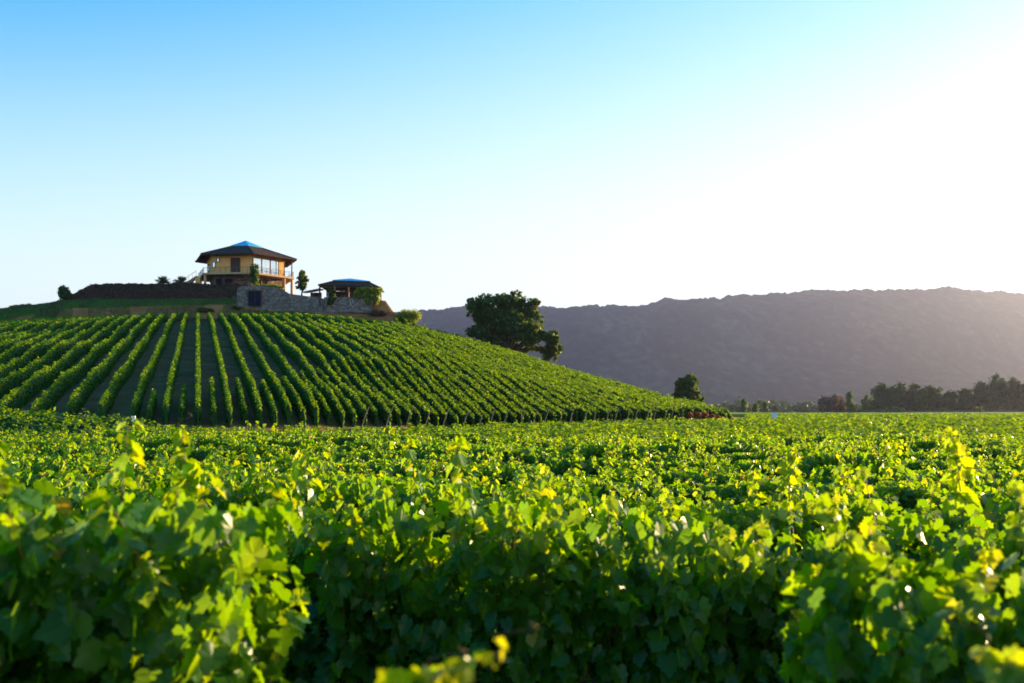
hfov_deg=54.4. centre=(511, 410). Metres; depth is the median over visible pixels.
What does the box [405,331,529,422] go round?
vine row
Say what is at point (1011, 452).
grapevine
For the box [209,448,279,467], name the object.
grapevine
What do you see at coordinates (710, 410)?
vine row
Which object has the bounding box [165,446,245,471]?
grapevine
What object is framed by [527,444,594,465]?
grapevine
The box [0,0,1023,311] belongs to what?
sky
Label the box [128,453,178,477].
grapevine
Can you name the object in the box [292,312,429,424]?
vine row
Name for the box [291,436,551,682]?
grapevine
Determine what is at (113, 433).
grapevine
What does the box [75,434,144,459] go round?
grapevine
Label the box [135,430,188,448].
grapevine
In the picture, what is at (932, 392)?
broad tree
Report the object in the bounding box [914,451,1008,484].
grapevine
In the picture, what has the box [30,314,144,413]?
vine row
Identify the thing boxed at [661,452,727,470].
grapevine
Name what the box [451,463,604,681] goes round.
grapevine
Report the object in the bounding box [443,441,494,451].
grapevine
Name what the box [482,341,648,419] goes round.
vine row
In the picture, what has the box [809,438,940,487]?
grapevine
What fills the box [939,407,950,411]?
bush
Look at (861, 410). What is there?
bush
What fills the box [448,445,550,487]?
grapevine
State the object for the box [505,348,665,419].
vine row
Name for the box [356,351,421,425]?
vine row
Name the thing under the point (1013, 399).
broad tree
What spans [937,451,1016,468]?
grapevine
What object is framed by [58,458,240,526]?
grapevine
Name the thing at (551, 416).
vine row
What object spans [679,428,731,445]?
grapevine
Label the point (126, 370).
vine row
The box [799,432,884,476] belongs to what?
grapevine
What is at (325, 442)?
grapevine
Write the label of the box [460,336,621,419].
vine row
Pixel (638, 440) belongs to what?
grapevine
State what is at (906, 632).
grapevine
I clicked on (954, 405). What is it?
broad tree
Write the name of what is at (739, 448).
grapevine
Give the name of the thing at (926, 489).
grapevine
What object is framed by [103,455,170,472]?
grapevine
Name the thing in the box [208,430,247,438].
grapevine
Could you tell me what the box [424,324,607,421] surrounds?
vine row
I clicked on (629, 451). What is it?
grapevine
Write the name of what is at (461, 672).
grapevine
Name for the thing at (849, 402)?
poplar tree
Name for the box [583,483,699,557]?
grapevine
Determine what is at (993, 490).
grapevine
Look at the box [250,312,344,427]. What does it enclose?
vine row
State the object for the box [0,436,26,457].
grapevine
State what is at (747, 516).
grapevine
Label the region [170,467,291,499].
grapevine
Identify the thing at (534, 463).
grapevine
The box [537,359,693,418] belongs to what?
vine row
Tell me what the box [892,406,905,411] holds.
bush
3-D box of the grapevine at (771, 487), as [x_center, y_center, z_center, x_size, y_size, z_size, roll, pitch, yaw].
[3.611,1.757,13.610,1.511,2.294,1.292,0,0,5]
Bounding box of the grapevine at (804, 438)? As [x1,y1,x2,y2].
[786,437,816,448]
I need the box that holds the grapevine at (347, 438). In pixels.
[340,426,389,445]
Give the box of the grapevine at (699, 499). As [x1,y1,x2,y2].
[666,487,803,519]
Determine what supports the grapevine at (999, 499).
on the ground at (539, 672)
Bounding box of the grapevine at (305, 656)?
[183,485,376,682]
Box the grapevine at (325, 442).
[300,436,332,445]
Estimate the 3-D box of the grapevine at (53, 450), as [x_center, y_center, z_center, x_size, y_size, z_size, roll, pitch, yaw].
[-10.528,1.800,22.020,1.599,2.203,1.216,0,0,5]
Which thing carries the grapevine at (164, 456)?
on the ground at (539, 672)
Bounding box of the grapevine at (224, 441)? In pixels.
[209,427,270,448]
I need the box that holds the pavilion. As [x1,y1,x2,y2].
[301,278,383,312]
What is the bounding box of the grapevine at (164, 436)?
[142,423,191,447]
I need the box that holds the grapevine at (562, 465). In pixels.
[542,447,616,477]
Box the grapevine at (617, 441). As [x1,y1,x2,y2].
[582,428,631,457]
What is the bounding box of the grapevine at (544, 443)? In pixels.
[521,435,565,447]
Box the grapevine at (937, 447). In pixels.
[903,440,967,456]
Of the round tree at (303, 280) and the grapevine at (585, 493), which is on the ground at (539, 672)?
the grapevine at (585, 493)
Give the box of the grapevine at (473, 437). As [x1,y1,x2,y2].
[440,423,479,443]
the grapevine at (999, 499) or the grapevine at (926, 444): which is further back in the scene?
the grapevine at (926, 444)
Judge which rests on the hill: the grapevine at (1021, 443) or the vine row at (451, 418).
the vine row at (451, 418)
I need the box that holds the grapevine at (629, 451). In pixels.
[578,428,640,461]
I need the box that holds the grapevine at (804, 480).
[767,459,872,482]
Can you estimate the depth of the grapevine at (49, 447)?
24.24 m
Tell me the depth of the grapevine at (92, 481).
14.23 m
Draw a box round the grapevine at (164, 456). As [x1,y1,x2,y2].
[115,450,171,465]
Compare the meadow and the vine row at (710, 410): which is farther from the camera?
the meadow
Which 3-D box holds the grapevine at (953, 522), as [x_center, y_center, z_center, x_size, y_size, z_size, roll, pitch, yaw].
[3.787,1.710,8.780,1.726,2.409,1.522,0,0,5]
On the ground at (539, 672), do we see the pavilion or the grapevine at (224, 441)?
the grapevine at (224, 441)
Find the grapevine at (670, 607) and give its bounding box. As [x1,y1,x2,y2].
[506,478,786,682]
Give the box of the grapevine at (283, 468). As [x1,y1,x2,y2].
[223,457,301,474]
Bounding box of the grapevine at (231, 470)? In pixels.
[202,458,272,483]
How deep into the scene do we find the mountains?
3594.47 m
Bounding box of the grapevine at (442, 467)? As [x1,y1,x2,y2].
[404,449,485,479]
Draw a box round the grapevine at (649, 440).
[629,435,660,444]
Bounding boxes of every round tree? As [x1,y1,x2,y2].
[295,270,308,294]
[671,373,705,402]
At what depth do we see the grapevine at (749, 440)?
27.52 m
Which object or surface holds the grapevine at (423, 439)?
on the ground at (539, 672)
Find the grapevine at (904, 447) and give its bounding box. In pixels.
[864,437,913,451]
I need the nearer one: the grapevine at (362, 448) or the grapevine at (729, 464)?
the grapevine at (729, 464)
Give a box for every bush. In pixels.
[57,285,72,299]
[856,408,865,411]
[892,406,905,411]
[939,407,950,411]
[975,406,982,411]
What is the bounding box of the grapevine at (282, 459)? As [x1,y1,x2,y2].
[264,448,335,467]
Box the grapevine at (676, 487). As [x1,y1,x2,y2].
[621,468,741,515]
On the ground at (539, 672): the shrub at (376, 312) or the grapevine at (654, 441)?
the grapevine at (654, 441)
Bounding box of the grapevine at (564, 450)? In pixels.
[529,439,582,456]
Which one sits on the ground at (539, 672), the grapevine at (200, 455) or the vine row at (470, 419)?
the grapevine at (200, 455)
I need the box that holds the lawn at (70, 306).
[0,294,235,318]
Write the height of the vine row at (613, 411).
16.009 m
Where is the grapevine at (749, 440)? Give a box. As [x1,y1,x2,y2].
[728,426,775,446]
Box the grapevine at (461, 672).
[375,623,537,682]
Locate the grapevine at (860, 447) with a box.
[817,439,869,453]
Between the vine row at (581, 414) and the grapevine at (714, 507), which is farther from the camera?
the vine row at (581, 414)
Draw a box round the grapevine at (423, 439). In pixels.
[400,435,444,447]
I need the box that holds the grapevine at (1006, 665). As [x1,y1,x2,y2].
[945,613,1023,682]
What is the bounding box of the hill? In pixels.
[0,291,740,431]
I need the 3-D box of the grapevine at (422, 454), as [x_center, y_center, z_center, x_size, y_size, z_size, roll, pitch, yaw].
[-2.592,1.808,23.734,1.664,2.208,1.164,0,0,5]
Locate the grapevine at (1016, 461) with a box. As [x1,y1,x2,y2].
[1011,453,1023,470]
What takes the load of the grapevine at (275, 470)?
on the ground at (539, 672)
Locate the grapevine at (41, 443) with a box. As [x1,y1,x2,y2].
[20,431,64,447]
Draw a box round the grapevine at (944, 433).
[919,429,972,441]
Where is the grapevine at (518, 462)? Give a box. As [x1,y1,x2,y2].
[469,458,551,473]
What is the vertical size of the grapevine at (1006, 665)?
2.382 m
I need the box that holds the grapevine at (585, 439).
[571,433,597,442]
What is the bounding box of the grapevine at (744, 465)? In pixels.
[734,442,835,479]
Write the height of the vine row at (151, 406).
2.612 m
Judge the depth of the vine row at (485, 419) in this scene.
92.84 m
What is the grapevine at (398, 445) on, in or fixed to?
on the ground at (539, 672)
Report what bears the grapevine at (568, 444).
on the ground at (539, 672)
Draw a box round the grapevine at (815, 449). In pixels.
[791,442,851,462]
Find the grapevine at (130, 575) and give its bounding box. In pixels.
[0,413,310,682]
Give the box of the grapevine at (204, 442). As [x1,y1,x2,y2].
[165,424,226,450]
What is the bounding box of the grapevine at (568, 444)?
[555,435,604,453]
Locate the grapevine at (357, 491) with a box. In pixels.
[288,438,468,642]
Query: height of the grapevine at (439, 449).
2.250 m
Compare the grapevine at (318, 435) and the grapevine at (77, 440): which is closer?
the grapevine at (77, 440)
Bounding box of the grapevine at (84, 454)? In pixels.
[57,445,119,466]
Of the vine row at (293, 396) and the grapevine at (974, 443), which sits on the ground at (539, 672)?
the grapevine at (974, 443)
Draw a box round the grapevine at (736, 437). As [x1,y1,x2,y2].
[704,426,751,440]
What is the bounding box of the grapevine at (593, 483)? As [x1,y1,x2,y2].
[552,467,648,505]
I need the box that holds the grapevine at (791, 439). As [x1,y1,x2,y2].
[777,428,821,445]
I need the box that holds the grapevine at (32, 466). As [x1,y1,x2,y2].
[3,454,59,474]
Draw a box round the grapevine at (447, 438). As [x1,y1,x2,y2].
[437,437,450,445]
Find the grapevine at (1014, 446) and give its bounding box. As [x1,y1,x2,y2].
[993,440,1023,448]
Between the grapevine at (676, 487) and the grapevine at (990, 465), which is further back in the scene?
the grapevine at (990, 465)
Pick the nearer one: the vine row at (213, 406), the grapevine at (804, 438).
the grapevine at (804, 438)
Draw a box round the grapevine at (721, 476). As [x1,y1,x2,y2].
[687,456,770,487]
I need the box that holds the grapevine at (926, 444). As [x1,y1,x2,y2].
[902,428,959,452]
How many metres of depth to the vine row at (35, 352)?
96.71 m
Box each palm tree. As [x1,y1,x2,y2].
[156,276,170,283]
[173,275,186,282]
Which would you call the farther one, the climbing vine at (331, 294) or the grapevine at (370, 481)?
the climbing vine at (331, 294)
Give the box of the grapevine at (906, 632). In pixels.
[772,479,1023,682]
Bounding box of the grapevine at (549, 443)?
[526,437,564,452]
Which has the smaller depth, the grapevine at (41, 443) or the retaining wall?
the grapevine at (41, 443)
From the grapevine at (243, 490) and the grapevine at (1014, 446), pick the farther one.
the grapevine at (1014, 446)
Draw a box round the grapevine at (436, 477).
[379,461,447,480]
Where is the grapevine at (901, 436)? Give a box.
[867,423,924,446]
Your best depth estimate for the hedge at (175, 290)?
190.23 m
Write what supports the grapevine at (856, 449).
on the ground at (539, 672)
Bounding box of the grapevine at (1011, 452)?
[1004,447,1021,459]
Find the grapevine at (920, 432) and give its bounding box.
[914,429,937,439]
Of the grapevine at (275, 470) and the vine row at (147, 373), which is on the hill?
the vine row at (147, 373)
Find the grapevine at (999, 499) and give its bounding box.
[992,471,1023,540]
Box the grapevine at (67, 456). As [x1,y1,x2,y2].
[2,444,76,464]
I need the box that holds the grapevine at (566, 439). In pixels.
[541,433,586,443]
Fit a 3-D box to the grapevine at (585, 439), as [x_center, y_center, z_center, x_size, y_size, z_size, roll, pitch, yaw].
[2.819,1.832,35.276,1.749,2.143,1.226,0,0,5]
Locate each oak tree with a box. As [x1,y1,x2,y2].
[464,289,545,354]
[537,330,563,361]
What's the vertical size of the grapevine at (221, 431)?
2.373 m
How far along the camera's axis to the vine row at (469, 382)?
105.50 m
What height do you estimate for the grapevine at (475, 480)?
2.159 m
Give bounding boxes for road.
[866,411,1023,411]
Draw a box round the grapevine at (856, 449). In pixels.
[855,440,911,455]
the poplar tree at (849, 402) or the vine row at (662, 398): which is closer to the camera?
the vine row at (662, 398)
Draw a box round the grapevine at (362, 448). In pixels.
[350,444,399,453]
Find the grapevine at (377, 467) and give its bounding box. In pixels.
[353,450,434,477]
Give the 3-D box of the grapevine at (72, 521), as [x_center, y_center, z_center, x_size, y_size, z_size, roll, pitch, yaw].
[-2.838,1.810,6.782,1.553,2.210,1.395,0,0,5]
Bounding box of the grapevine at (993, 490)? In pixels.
[987,486,1023,512]
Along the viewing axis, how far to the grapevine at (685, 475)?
15.89 m
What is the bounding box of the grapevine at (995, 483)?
[911,463,1010,500]
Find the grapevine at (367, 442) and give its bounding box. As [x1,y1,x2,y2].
[345,429,390,451]
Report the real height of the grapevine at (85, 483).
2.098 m
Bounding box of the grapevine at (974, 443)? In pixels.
[960,434,1006,450]
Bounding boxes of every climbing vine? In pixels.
[326,287,336,305]
[353,285,382,305]
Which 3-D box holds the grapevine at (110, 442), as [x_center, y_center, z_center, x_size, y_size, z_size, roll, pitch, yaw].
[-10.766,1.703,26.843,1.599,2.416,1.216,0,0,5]
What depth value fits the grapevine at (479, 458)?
21.09 m
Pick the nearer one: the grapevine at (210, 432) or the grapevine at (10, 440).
the grapevine at (10, 440)
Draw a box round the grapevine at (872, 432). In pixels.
[850,431,894,443]
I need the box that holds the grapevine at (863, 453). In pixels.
[831,439,905,464]
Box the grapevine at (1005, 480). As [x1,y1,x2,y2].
[977,448,1023,487]
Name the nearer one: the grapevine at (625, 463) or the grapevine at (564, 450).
the grapevine at (625, 463)
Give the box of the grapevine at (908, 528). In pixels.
[854,416,1023,610]
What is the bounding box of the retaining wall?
[237,286,323,312]
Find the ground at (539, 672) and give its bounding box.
[277,417,744,682]
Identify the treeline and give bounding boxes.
[712,395,1016,411]
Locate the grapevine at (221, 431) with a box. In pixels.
[211,426,250,435]
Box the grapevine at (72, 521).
[41,518,207,663]
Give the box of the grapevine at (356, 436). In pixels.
[355,434,402,441]
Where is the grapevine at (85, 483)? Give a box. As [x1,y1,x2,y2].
[3,479,92,507]
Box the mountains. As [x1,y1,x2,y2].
[394,286,1023,405]
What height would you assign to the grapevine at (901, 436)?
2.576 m
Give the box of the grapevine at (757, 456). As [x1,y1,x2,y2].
[734,439,811,463]
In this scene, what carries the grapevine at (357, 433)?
on the ground at (539, 672)
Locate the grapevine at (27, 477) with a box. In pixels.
[3,456,76,489]
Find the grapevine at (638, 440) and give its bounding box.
[614,431,645,443]
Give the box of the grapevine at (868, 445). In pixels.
[864,442,917,453]
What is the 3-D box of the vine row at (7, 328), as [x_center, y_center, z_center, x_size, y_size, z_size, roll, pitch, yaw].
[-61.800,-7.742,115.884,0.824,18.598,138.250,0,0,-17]
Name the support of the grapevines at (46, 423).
on the ground at (539, 672)
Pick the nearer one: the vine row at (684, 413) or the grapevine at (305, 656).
the grapevine at (305, 656)
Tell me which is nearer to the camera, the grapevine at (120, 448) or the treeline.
the grapevine at (120, 448)
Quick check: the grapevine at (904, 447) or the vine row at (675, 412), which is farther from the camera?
the vine row at (675, 412)
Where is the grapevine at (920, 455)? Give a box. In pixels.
[882,441,972,467]
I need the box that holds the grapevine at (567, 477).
[555,465,612,482]
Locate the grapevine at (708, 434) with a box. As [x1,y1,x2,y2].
[678,433,712,438]
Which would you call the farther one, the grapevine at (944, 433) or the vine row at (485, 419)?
the vine row at (485, 419)
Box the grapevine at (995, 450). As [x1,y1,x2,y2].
[965,435,1022,460]
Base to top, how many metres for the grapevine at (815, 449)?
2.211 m
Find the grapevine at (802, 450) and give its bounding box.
[778,440,821,454]
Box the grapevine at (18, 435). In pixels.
[0,428,36,440]
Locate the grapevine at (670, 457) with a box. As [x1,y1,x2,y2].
[634,446,699,466]
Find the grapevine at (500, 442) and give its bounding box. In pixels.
[478,437,520,445]
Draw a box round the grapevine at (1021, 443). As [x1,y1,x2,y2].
[1001,435,1023,448]
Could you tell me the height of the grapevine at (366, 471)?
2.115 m
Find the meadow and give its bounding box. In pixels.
[729,412,1023,416]
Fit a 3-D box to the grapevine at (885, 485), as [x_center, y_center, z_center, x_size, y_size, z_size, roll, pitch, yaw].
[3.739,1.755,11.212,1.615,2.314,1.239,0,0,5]
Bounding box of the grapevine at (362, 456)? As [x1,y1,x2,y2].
[323,442,382,462]
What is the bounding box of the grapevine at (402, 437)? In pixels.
[370,426,414,440]
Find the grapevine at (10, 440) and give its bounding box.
[0,437,28,449]
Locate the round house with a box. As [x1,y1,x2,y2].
[181,241,296,293]
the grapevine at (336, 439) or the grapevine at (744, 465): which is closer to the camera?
the grapevine at (744, 465)
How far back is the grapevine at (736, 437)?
32.59 m
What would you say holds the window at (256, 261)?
in the round house
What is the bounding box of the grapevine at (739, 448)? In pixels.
[719,435,785,459]
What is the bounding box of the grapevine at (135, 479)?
[49,472,164,500]
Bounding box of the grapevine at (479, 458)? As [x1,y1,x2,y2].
[433,444,504,465]
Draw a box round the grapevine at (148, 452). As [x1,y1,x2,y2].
[127,439,195,462]
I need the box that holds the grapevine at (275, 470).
[252,458,293,485]
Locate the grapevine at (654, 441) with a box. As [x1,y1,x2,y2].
[646,433,664,443]
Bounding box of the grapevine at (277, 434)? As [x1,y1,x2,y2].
[245,420,294,439]
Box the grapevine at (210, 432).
[202,429,240,439]
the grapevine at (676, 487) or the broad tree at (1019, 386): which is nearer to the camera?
the grapevine at (676, 487)
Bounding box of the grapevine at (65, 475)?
[0,461,92,530]
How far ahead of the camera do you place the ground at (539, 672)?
10.66 m
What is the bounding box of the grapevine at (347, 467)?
[286,452,361,475]
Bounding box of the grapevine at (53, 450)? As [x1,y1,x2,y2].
[15,442,74,458]
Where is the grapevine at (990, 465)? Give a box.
[938,452,1018,472]
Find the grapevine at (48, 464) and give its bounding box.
[34,441,130,480]
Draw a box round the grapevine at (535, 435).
[512,431,545,442]
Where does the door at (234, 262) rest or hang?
in the round house
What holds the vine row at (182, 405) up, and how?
on the hill
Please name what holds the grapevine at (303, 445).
on the ground at (539, 672)
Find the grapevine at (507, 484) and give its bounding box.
[470,471,569,488]
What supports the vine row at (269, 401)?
on the hill
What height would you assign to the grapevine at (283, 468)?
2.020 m
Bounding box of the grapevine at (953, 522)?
[833,466,1020,579]
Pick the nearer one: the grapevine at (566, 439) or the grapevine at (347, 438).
the grapevine at (347, 438)
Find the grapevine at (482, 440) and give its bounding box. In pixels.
[475,431,516,443]
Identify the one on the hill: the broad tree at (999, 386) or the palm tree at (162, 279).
the palm tree at (162, 279)
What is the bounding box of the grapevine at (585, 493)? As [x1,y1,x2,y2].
[472,469,591,611]
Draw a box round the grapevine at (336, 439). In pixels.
[306,428,354,445]
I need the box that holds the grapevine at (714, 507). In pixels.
[571,474,737,641]
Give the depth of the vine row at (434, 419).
87.26 m
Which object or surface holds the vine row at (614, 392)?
on the hill
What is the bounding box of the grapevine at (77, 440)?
[59,430,114,445]
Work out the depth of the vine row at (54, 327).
114.45 m
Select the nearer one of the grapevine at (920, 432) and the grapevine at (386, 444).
the grapevine at (386, 444)
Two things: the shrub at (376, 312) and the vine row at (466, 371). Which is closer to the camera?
the vine row at (466, 371)
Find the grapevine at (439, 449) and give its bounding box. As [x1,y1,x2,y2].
[425,439,483,456]
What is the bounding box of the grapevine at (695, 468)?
[669,458,754,477]
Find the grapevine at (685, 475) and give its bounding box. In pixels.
[591,451,699,492]
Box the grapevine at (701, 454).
[668,441,742,465]
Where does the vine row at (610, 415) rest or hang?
on the hill
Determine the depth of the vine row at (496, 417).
97.41 m
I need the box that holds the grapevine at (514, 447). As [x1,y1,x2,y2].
[470,438,520,449]
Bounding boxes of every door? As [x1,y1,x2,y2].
[230,258,239,271]
[247,290,261,305]
[260,280,267,284]
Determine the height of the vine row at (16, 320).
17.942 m
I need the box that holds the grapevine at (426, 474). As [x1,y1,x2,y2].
[378,466,502,511]
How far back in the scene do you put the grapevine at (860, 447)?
24.87 m
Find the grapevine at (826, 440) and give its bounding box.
[791,433,853,446]
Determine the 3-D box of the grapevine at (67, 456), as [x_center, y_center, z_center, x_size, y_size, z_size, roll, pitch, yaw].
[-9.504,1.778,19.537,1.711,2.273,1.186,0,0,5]
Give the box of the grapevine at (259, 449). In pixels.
[221,431,288,457]
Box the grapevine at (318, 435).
[305,427,346,437]
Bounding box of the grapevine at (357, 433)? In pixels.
[340,427,380,435]
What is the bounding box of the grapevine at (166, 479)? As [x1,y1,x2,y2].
[125,454,229,490]
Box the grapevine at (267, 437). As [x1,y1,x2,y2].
[224,423,277,440]
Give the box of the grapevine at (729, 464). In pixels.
[723,456,766,471]
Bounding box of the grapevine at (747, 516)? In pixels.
[719,443,891,618]
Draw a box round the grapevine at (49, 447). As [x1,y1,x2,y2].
[35,438,94,457]
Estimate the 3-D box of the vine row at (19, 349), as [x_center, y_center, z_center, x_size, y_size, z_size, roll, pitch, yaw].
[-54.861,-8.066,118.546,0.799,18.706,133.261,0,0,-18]
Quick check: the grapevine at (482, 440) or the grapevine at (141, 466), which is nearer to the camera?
the grapevine at (141, 466)
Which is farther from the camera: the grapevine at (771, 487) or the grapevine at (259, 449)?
the grapevine at (259, 449)
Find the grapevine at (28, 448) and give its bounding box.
[13,441,54,457]
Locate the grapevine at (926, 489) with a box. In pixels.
[898,469,1015,574]
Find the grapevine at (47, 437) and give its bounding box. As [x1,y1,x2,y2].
[25,430,68,441]
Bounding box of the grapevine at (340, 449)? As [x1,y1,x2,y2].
[307,440,354,455]
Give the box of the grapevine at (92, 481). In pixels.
[48,459,165,491]
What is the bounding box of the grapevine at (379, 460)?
[368,448,433,463]
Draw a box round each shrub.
[197,306,213,312]
[231,305,241,310]
[249,263,259,285]
[257,284,283,288]
[367,309,388,316]
[393,308,422,323]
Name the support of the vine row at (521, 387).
on the hill
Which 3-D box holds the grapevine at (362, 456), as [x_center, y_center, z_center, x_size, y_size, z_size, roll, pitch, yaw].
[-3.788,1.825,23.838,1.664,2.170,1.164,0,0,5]
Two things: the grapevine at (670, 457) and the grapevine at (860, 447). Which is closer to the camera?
the grapevine at (670, 457)
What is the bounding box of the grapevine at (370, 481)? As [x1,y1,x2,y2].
[248,447,392,508]
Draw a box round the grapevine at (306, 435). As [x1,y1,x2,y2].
[274,421,316,440]
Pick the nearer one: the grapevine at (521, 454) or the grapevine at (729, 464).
the grapevine at (729, 464)
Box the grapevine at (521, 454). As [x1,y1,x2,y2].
[478,439,537,465]
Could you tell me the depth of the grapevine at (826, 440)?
30.00 m
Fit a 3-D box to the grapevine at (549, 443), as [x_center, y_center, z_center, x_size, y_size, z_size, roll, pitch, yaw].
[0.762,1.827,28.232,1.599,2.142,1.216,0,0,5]
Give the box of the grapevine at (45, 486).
[2,477,59,666]
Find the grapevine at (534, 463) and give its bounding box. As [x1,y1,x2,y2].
[494,454,552,471]
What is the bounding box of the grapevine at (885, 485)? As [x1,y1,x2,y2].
[778,465,917,549]
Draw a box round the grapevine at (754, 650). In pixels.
[649,486,903,682]
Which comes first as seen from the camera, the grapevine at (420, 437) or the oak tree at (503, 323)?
the grapevine at (420, 437)
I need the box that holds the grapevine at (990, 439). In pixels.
[969,433,1014,442]
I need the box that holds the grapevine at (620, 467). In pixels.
[609,459,688,481]
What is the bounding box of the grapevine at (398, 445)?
[394,435,448,452]
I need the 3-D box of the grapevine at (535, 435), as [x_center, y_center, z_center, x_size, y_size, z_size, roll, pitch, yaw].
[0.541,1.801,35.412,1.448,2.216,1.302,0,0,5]
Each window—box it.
[216,278,221,284]
[225,278,232,282]
[253,257,261,272]
[262,259,270,273]
[271,260,278,274]
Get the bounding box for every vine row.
[0,314,122,399]
[0,314,131,412]
[0,315,91,353]
[0,315,101,364]
[0,316,55,333]
[0,316,66,336]
[0,316,78,343]
[0,316,107,378]
[0,317,49,327]
[0,318,30,323]
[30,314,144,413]
[66,313,156,419]
[97,312,167,421]
[130,312,177,422]
[145,388,157,426]
[162,312,188,426]
[178,384,186,424]
[193,312,201,424]
[207,312,232,427]
[208,377,216,425]
[217,311,263,426]
[228,310,292,426]
[234,377,248,425]
[239,311,318,426]
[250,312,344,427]
[259,379,277,427]
[261,311,367,425]
[271,311,391,425]
[281,376,306,427]
[283,312,411,426]
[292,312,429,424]
[300,370,331,425]
[303,312,446,426]
[315,314,465,425]
[316,366,356,426]
[325,314,482,426]
[331,359,377,425]
[336,315,492,424]
[345,356,401,426]
[347,316,507,422]
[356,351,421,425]
[359,318,523,423]
[366,347,438,426]
[373,320,535,423]
[376,344,457,425]
[379,321,547,421]
[383,341,474,427]
[391,333,500,422]
[391,338,489,424]
[392,321,562,422]
[394,317,571,422]
[398,333,516,423]
[402,318,586,422]
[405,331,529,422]
[406,327,541,421]
[409,326,556,421]
[411,321,595,420]
[420,329,566,422]
[421,326,599,420]
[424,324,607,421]
[428,329,591,420]
[432,332,577,422]
[449,333,616,420]
[454,333,628,419]
[454,336,612,420]
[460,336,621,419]
[472,338,636,419]
[474,340,633,419]
[480,341,640,419]
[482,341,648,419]
[493,345,654,418]
[502,348,651,417]
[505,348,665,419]
[513,350,669,418]
[517,351,673,418]
[525,357,659,418]
[529,357,679,419]
[534,357,683,417]
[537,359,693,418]
[542,361,685,417]
[553,364,702,418]
[561,366,695,417]
[568,368,707,418]
[579,372,705,418]
[593,375,716,418]
[595,376,726,416]
[627,384,733,419]
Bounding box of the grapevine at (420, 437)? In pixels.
[416,431,443,441]
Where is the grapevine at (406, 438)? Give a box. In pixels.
[396,433,410,440]
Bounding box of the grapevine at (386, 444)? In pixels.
[341,418,397,477]
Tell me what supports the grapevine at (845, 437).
on the ground at (539, 672)
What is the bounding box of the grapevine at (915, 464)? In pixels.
[863,442,952,479]
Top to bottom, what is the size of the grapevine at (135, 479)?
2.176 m
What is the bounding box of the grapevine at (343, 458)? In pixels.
[312,450,376,466]
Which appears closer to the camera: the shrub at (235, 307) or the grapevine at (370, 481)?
the grapevine at (370, 481)
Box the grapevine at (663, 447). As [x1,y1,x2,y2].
[636,431,684,456]
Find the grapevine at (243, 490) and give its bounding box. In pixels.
[197,447,347,682]
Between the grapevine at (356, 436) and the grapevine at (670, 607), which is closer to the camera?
the grapevine at (670, 607)
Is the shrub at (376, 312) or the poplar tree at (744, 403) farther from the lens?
the poplar tree at (744, 403)
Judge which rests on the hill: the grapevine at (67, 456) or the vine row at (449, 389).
the vine row at (449, 389)
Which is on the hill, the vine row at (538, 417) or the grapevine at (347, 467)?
the vine row at (538, 417)
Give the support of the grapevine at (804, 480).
on the ground at (539, 672)
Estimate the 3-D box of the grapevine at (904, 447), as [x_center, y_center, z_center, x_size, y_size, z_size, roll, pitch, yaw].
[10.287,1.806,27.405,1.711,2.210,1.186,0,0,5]
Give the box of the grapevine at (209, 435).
[192,429,226,438]
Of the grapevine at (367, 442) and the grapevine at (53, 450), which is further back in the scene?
the grapevine at (367, 442)
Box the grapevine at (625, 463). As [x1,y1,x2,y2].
[597,447,669,471]
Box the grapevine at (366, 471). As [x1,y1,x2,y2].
[307,459,405,477]
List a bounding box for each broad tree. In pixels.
[817,395,839,411]
[831,393,846,411]
[860,394,872,410]
[867,382,900,410]
[879,381,910,410]
[903,381,926,410]
[917,384,942,410]
[931,393,949,410]
[940,390,964,410]
[957,387,976,410]
[972,379,999,410]
[987,373,1011,410]
[999,377,1023,410]
[1010,380,1023,410]
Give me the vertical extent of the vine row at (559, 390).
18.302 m
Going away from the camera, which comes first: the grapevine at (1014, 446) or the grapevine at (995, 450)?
the grapevine at (995, 450)
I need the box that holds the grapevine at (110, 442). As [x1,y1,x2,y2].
[80,430,127,449]
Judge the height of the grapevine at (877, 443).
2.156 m
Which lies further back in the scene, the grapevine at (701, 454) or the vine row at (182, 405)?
the vine row at (182, 405)
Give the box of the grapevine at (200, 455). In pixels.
[185,437,241,461]
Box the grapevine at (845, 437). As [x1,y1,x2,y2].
[816,430,861,444]
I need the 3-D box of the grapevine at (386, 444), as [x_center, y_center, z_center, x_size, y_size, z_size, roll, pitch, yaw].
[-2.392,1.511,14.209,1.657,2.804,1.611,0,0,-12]
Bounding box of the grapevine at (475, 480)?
[382,466,479,487]
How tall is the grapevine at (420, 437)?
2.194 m
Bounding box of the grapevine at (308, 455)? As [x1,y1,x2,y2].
[278,446,330,460]
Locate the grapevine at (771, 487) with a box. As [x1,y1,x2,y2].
[724,457,826,506]
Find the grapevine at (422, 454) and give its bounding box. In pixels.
[371,441,434,461]
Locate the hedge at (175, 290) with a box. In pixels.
[72,282,244,299]
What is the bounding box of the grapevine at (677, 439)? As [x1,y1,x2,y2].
[663,430,707,443]
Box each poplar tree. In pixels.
[740,398,747,411]
[752,403,758,411]
[762,401,768,411]
[845,390,856,411]
[920,388,931,410]
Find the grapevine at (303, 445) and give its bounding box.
[254,429,315,456]
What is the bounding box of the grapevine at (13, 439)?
[0,431,31,445]
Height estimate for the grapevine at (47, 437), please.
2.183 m
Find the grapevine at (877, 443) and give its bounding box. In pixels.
[831,436,879,446]
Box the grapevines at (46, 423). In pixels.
[0,405,1023,441]
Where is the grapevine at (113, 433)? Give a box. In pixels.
[96,423,153,443]
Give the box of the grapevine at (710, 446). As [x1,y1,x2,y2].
[673,436,727,460]

